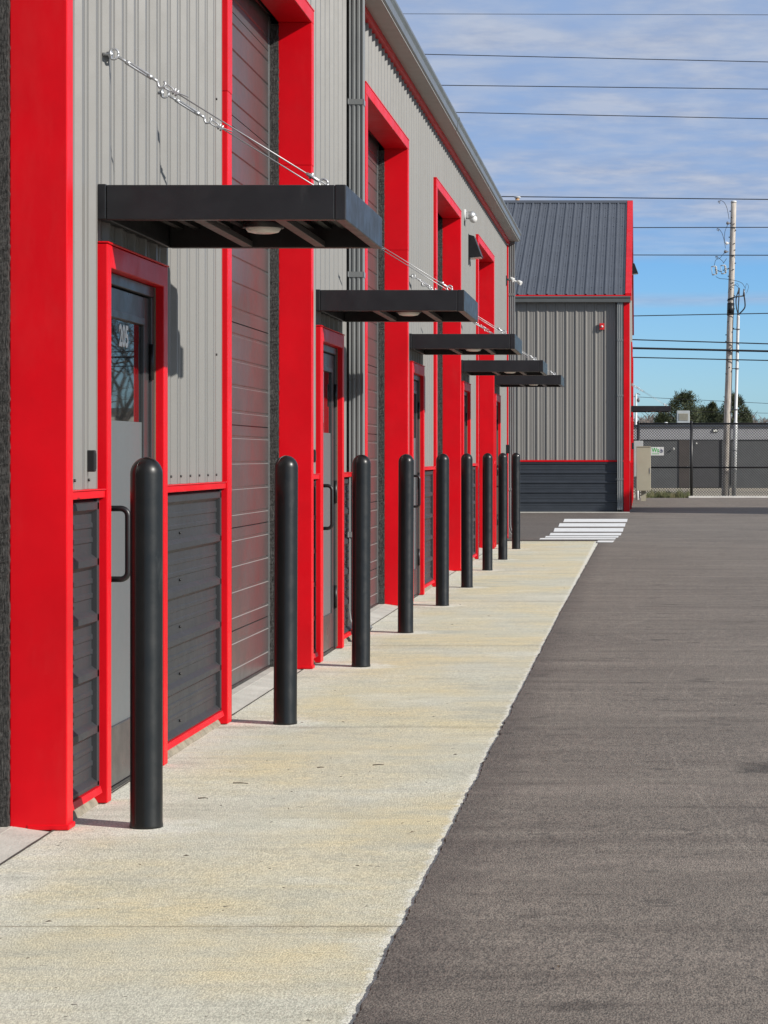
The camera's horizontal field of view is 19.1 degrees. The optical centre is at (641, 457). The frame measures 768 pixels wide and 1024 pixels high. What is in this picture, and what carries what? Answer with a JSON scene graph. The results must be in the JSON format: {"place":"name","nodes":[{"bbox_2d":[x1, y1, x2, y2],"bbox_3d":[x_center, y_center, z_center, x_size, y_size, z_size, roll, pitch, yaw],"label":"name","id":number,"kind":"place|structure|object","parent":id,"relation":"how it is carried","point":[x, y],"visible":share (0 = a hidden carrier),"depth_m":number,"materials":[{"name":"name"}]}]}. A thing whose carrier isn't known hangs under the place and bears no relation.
{"place":"outdoors","nodes":[
{"label":"outdoors","id":0,"kind":"place"},
{"bbox_2d":[0,541,598,1023],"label":"concrete apron","id":1,"kind":"object","parent":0,"point":[394,743],"visible":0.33,"depth_m":8.13,"materials":[{"name":"beige concrete"}]},
{"bbox_2d":[130,457,162,829],"bbox_3d":[-1.873,0.708,8.513,0.125,1.418,0.125,0,0,0],"label":"bollard","id":2,"kind":"object","parent":1,"relation":"on","point":[146,643],"visible":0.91,"depth_m":8.46,"materials":[{"name":"black metal"}]},
{"bbox_2d":[0,554,481,864],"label":"expansion joint","id":3,"kind":"object","parent":1,"relation":"on","point":[34,842],"visible":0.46,"depth_m":9.40,"materials":[{"name":"grey concrete"}]},
{"bbox_2d":[273,455,297,724],"bbox_3d":[-1.855,0.699,11.731,0.125,1.418,0.125,0,0,15],"label":"bollard","id":4,"kind":"object","parent":1,"relation":"on","point":[285,576],"visible":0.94,"depth_m":11.68,"materials":[{"name":"black metal"}]},
{"bbox_2d":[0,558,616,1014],"bbox_3d":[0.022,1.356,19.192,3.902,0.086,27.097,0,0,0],"label":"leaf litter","id":5,"kind":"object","parent":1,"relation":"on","point":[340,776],"visible":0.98,"depth_m":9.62,"materials":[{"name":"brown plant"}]},
{"bbox_2d":[351,454,370,666],"bbox_3d":[-1.850,0.691,14.846,0.125,1.418,0.125,0,0,0],"label":"bollard","id":6,"kind":"object","parent":1,"relation":"on","point":[361,511],"visible":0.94,"depth_m":14.79,"materials":[{"name":"black metal"}]},
{"bbox_2d":[397,454,413,632],"bbox_3d":[-1.846,0.683,17.612,0.125,1.418,0.125,0,0,8],"label":"bollard","id":7,"kind":"object","parent":1,"relation":"on","point":[405,532],"visible":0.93,"depth_m":17.56,"materials":[{"name":"black metal"}]},
{"bbox_2d":[436,453,448,605],"bbox_3d":[-1.833,0.675,20.695,0.125,1.418,0.125,0,0,4],"label":"bollard","id":8,"kind":"object","parent":1,"relation":"on","point":[442,529],"visible":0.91,"depth_m":20.64,"materials":[{"name":"black metal"}]},
{"bbox_2d":[461,453,472,587],"bbox_3d":[-1.824,0.667,23.460,0.125,1.418,0.125,0,0,-1],"label":"bollard","id":9,"kind":"object","parent":1,"relation":"on","point":[466,520],"visible":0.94,"depth_m":23.41,"materials":[{"name":"black metal"}]},
{"bbox_2d":[482,453,492,570],"bbox_3d":[-1.839,0.658,26.814,0.125,1.418,0.125,0,0,5],"label":"bollard","id":10,"kind":"object","parent":1,"relation":"on","point":[487,511],"visible":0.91,"depth_m":26.76,"materials":[{"name":"black metal"}]},
{"bbox_2d":[498,453,507,559],"bbox_3d":[-1.822,0.651,29.470,0.125,1.418,0.125,0,0,8],"label":"bollard","id":11,"kind":"object","parent":1,"relation":"on","point":[502,506],"visible":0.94,"depth_m":29.42,"materials":[{"name":"black metal"}]},
{"bbox_2d":[512,453,519,548],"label":"bollard","id":12,"kind":"object","parent":1,"relation":"on","point":[515,500],"visible":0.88,"depth_m":32.63,"materials":[{"name":"black metal"}]},
{"bbox_2d":[334,488,767,648],"bbox_3d":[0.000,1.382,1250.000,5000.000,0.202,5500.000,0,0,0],"label":"ground","id":13,"kind":"structure","parent":0,"point":[749,493],"depth_m":87.78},
{"bbox_2d":[0,0,520,862],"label":"warehouse building","id":14,"kind":"structure","parent":13,"relation":"on","point":[216,384],"depth_m":11.28,"materials":[{"name":"red paint"}]},
{"bbox_2d":[87,450,96,471],"bbox_3d":[-2.184,0.015,8.935,0.038,0.086,0.022,0,0,0],"label":"card reader","id":15,"kind":"object","parent":14,"relation":"attached to","point":[91,460],"visible":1,"depth_m":8.92,"materials":[{"name":"black plastic"}]},
{"bbox_2d":[111,287,153,791],"bbox_3d":[-2.174,0.339,9.636,0.159,2.097,0.903,0,0,0],"label":"entry door","id":16,"kind":"structure","parent":14,"relation":"in","point":[132,355],"depth_m":9.61,"materials":[{"name":"grey metal"}]},
{"bbox_2d":[185,0,271,688],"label":"overhead door","id":17,"kind":"structure","parent":14,"relation":"in","point":[250,20],"depth_m":13.93,"materials":[{"name":"paint"}]},
{"bbox_2d":[97,48,381,248],"bbox_3d":[-1.695,-1.312,9.684,1.010,0.717,1.264,0,0,0],"label":"door canopy","id":18,"kind":"object","parent":14,"relation":"attached to","point":[319,216],"visible":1,"depth_m":9.09,"materials":[{"name":"black metal"}]},
{"bbox_2d":[323,353,336,655],"bbox_3d":[-2.174,0.323,15.697,0.159,2.097,0.883,0,0,0],"label":"entry door","id":19,"kind":"structure","parent":14,"relation":"in","point":[329,388],"depth_m":15.88,"materials":[{"name":"grey metal"}]},
{"bbox_2d":[368,130,378,608],"bbox_3d":[-2.431,-0.788,19.168,0.038,4.304,3.055,0,0,0],"label":"overhead door","id":20,"kind":"structure","parent":14,"relation":"in","point":[372,141],"depth_m":20.31,"materials":[{"name":"paint"}]},
{"bbox_2d":[316,246,477,321],"bbox_3d":[-1.695,-1.338,15.710,1.010,0.717,1.264,0,0,0],"label":"door canopy","id":21,"kind":"object","parent":14,"relation":"attached to","point":[447,305],"visible":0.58,"depth_m":15.08,"materials":[{"name":"metal"}]},
{"bbox_2d":[414,381,420,596],"bbox_3d":[-2.174,0.307,21.712,0.159,2.097,0.883,0,0,0],"label":"entry door","id":22,"kind":"structure","parent":14,"relation":"in","point":[417,480],"depth_m":22.04,"materials":[{"name":"grey metal"}]},
{"bbox_2d":[409,274,521,354],"bbox_3d":[-1.695,-1.373,21.725,1.010,0.717,1.264,0,0,0],"label":"door canopy","id":23,"kind":"object","parent":14,"relation":"attached to","point":[468,344],"visible":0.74,"depth_m":21.09,"materials":[{"name":"metal"}]},
{"bbox_2d":[464,396,466,453],"bbox_3d":[-2.217,0.282,27.729,0.072,2.081,0.885,0,0,0],"label":"entry door","id":24,"kind":"structure","parent":14,"relation":"in","point":[465,414],"depth_m":28.14,"materials":[{"name":"brown metal"}]},
{"bbox_2d":[464,209,476,222],"bbox_3d":[-2.117,-2.970,27.750,0.173,0.170,0.150,0,0,0],"label":"dome camera","id":25,"kind":"object","parent":14,"relation":"attached to","point":[471,216],"visible":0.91,"depth_m":27.71,"materials":[{"name":"white plastic"}]},
{"bbox_2d":[468,234,482,259],"bbox_3d":[-2.109,-2.655,28.450,0.188,0.310,0.300,0,0,0],"label":"wall light","id":26,"kind":"object","parent":14,"relation":"attached to","point":[474,251],"visible":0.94,"depth_m":28.31,"materials":[{"name":"black plastic"}]},
{"bbox_2d":[496,406,497,544],"bbox_3d":[-2.174,0.274,33.742,0.159,2.097,0.883,0,0,0],"label":"entry door","id":27,"kind":"structure","parent":14,"relation":"in","point":[496,406],"depth_m":34.15,"materials":[{"name":"brown metal"}]},
{"bbox_2d":[461,322,547,375],"bbox_3d":[-1.695,-1.385,27.740,1.010,0.717,1.264,0,0,0],"label":"door canopy","id":28,"kind":"object","parent":14,"relation":"attached to","point":[534,367],"visible":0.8,"depth_m":27.11,"materials":[{"name":"metal"}]},
{"bbox_2d":[506,445,509,454],"bbox_3d":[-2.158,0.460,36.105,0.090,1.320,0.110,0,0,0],"label":"electrical box","id":29,"kind":"object","parent":14,"relation":"attached to","point":[507,448],"visible":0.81,"depth_m":36.05,"materials":[{"name":"black plastic"}]},
{"bbox_2d":[506,275,522,284],"bbox_3d":[-2.062,-2.841,36.265,0.282,0.157,0.191,0,0,0],"label":"security floodlight","id":30,"kind":"object","parent":14,"relation":"attached to","point":[512,279],"visible":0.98,"depth_m":36.19,"materials":[{"name":"white plastic"}]},
{"bbox_2d":[494,354,563,386],"bbox_3d":[-1.695,-1.428,33.755,1.010,0.717,1.264,0,0,0],"label":"door canopy","id":31,"kind":"object","parent":14,"relation":"attached to","point":[554,380],"visible":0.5,"depth_m":33.12,"materials":[{"name":"metal"}]},
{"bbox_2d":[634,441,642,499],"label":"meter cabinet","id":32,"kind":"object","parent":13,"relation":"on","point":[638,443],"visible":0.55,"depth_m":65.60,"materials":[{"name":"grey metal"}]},
{"bbox_2d":[636,446,650,500],"bbox_3d":[0.044,0.496,64.037,0.423,1.613,0.345,0,0,0],"label":"utility cabinet","id":33,"kind":"object","parent":13,"relation":"on","point":[643,469],"visible":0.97,"depth_m":63.88,"materials":[{"name":"beige metal"}]},
{"bbox_2d":[653,412,674,422],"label":"pine tree","id":34,"kind":"object","parent":13,"relation":"on","point":[662,417],"visible":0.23,"depth_m":245.54,"materials":[{"name":"green plant"}]},
{"bbox_2d":[655,388,707,422],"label":"pine tree","id":35,"kind":"object","parent":13,"relation":"on","point":[688,405],"visible":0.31,"depth_m":249.37,"materials":[{"name":"green plant"}]},
{"bbox_2d":[633,425,767,487],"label":"block building","id":36,"kind":"structure","parent":13,"relation":"on","point":[714,458],"depth_m":99.97,"materials":[{"name":"grey paint"}]},
{"bbox_2d":[677,411,689,422],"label":"rooftop unit","id":37,"kind":"object","parent":36,"relation":"on","point":[683,416],"visible":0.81,"depth_m":103.00,"materials":[{"name":"beige paint"}]},
{"bbox_2d":[679,440,688,486],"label":"door","id":38,"kind":"structure","parent":36,"relation":"in","point":[682,478],"depth_m":99.95,"materials":[{"name":"brown metal"}]},
{"bbox_2d":[693,441,719,486],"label":"rollup door","id":39,"kind":"structure","parent":36,"relation":"in","point":[703,447],"depth_m":99.98,"materials":[{"name":"grey metal"}]},
{"bbox_2d":[633,421,767,497],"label":"chain link fence","id":40,"kind":"object","parent":13,"relation":"on","point":[691,424],"visible":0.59,"depth_m":70.00,"materials":[{"name":"grey metal"}]},
{"bbox_2d":[651,447,663,454],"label":"fence sign","id":41,"kind":"object","parent":40,"relation":"attached to","point":[657,450],"visible":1,"depth_m":69.94,"materials":[{"name":"white plastic"}]},
{"bbox_2d":[633,412,767,424],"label":"distant woods","id":42,"kind":"object","parent":13,"relation":"on","point":[649,419],"visible":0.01,"depth_m":398.05,"materials":[{"name":"plant"}]},
{"bbox_2d":[692,403,718,420],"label":"pine tree","id":43,"kind":"object","parent":13,"relation":"on","point":[703,407],"visible":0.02,"depth_m":261.59,"materials":[{"name":"green plant"}]},
{"bbox_2d":[699,401,721,422],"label":"pine tree","id":44,"kind":"object","parent":13,"relation":"on","point":[710,410],"visible":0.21,"depth_m":255.53,"materials":[{"name":"green plant"}]},
{"bbox_2d":[689,496,767,497],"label":"concrete curb","id":45,"kind":"structure","parent":13,"relation":"on","point":[728,496],"depth_m":69.05,"materials":[{"name":"grey concrete"}]},
{"bbox_2d":[711,200,748,495],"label":"utility pole","id":46,"kind":"object","parent":13,"relation":"on","point":[729,364],"visible":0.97,"depth_m":71.20,"materials":[{"name":"grey wood"}]},
{"bbox_2d":[502,196,767,199],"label":"power line","id":47,"kind":"object","parent":46,"relation":"attached to","point":[636,197],"visible":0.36,"depth_m":71.25,"materials":[{"name":"black metal"}]},
{"bbox_2d":[632,339,767,343],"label":"power line","id":48,"kind":"object","parent":46,"relation":"attached to","point":[698,341],"visible":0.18,"depth_m":71.13,"materials":[{"name":"black metal"}]},
{"bbox_2d":[633,347,767,351],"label":"power line","id":49,"kind":"object","parent":46,"relation":"attached to","point":[693,349],"visible":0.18,"depth_m":71.12,"materials":[{"name":"black metal"}]},
{"bbox_2d":[633,357,767,360],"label":"power line","id":50,"kind":"object","parent":46,"relation":"attached to","point":[700,358],"visible":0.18,"depth_m":71.13,"materials":[{"name":"black metal"}]},
{"bbox_2d":[633,227,767,227],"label":"power line","id":51,"kind":"object","parent":46,"relation":"attached to","point":[700,227],"visible":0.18,"depth_m":71.19,"materials":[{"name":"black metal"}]},
{"bbox_2d":[634,313,767,315],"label":"power line","id":52,"kind":"object","parent":46,"relation":"attached to","point":[700,314],"visible":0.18,"depth_m":71.13,"materials":[{"name":"black metal"}]},
{"bbox_2d":[694,255,767,255],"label":"power line","id":53,"kind":"object","parent":46,"relation":"attached to","point":[730,255],"visible":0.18,"depth_m":71.19,"materials":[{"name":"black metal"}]},
{"bbox_2d":[711,391,753,422],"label":"pine tree","id":54,"kind":"object","parent":13,"relation":"on","point":[720,413],"visible":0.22,"depth_m":249.38,"materials":[{"name":"green plant"}]},
{"bbox_2d":[352,498,767,1023],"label":"asphalt lot","id":55,"kind":"structure","parent":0,"point":[609,856],"depth_m":8.65,"materials":[{"name":"grey asphalt"}]},
{"bbox_2d":[540,519,627,541],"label":"crosswalk","id":56,"kind":"structure","parent":55,"relation":"on","point":[589,529],"depth_m":40.37,"materials":[{"name":"paint"}]},
{"bbox_2d":[504,200,633,511],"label":"metal building","id":57,"kind":"structure","parent":0,"point":[574,434],"depth_m":52.05,"materials":[{"name":"grey metal"}]},
{"bbox_2d":[599,323,603,329],"bbox_3d":[-0.929,-3.017,51.987,0.110,0.150,0.085,0,0,0],"label":"fire strobe","id":58,"kind":"object","parent":57,"relation":"attached to","point":[601,326],"visible":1,"depth_m":51.98,"materials":[{"name":"red plastic"}]},
{"bbox_2d":[632,263,637,274],"bbox_3d":[-0.195,-4.905,58.600,0.188,0.310,0.300,0,0,0],"label":"wall light","id":59,"kind":"object","parent":57,"relation":"attached to","point":[634,271],"visible":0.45,"depth_m":58.46,"materials":[{"name":"black plastic"}]},
{"bbox_2d":[631,383,670,411],"bbox_3d":[0.221,-1.513,57.400,1.010,0.717,1.264,0,0,0],"label":"door canopy","id":60,"kind":"object","parent":57,"relation":"attached to","point":[665,408],"visible":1,"depth_m":56.77,"materials":[{"name":"metal"}]},
{"bbox_2d":[520,512,629,512],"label":"concrete walk","id":61,"kind":"structure","parent":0,"point":[574,512],"depth_m":51.45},
{"bbox_2d":[396,0,767,422],"label":"sky","id":62,"kind":"structure","parent":0,"point":[531,154],"materials":[{"name":"blue"}]},
{"bbox_2d":[425,54,766,61],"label":"power line","id":63,"kind":"object","parent":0,"point":[596,58],"visible":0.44,"depth_m":119.98,"materials":[{"name":"black metal"}]},
{"bbox_2d":[442,85,754,88],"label":"power line","id":64,"kind":"object","parent":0,"point":[599,87],"visible":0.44,"depth_m":119.98,"materials":[{"name":"black metal"}]},
{"bbox_2d":[456,112,767,118],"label":"power line","id":65,"kind":"object","parent":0,"point":[613,115],"visible":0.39,"depth_m":119.98,"materials":[{"name":"black metal"}]},
{"bbox_2d":[634,393,639,424],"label":"utility pole","id":66,"kind":"object","parent":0,"point":[637,399],"visible":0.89,"depth_m":149.94,"materials":[{"name":"metal"}]},
{"bbox_2d":[560,14,738,14],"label":"power line","id":67,"kind":"object","parent":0,"point":[649,14],"visible":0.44,"depth_m":119.99,"materials":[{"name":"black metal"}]},
{"bbox_2d":[646,488,689,497],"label":"grass","id":68,"kind":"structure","parent":0,"point":[678,494],"depth_m":69.46,"materials":[{"name":"green plant"}]},
{"bbox_2d":[644,397,767,403],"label":"power line","id":69,"kind":"object","parent":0,"point":[704,400],"visible":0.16,"depth_m":189.99,"materials":[{"name":"black metal"}]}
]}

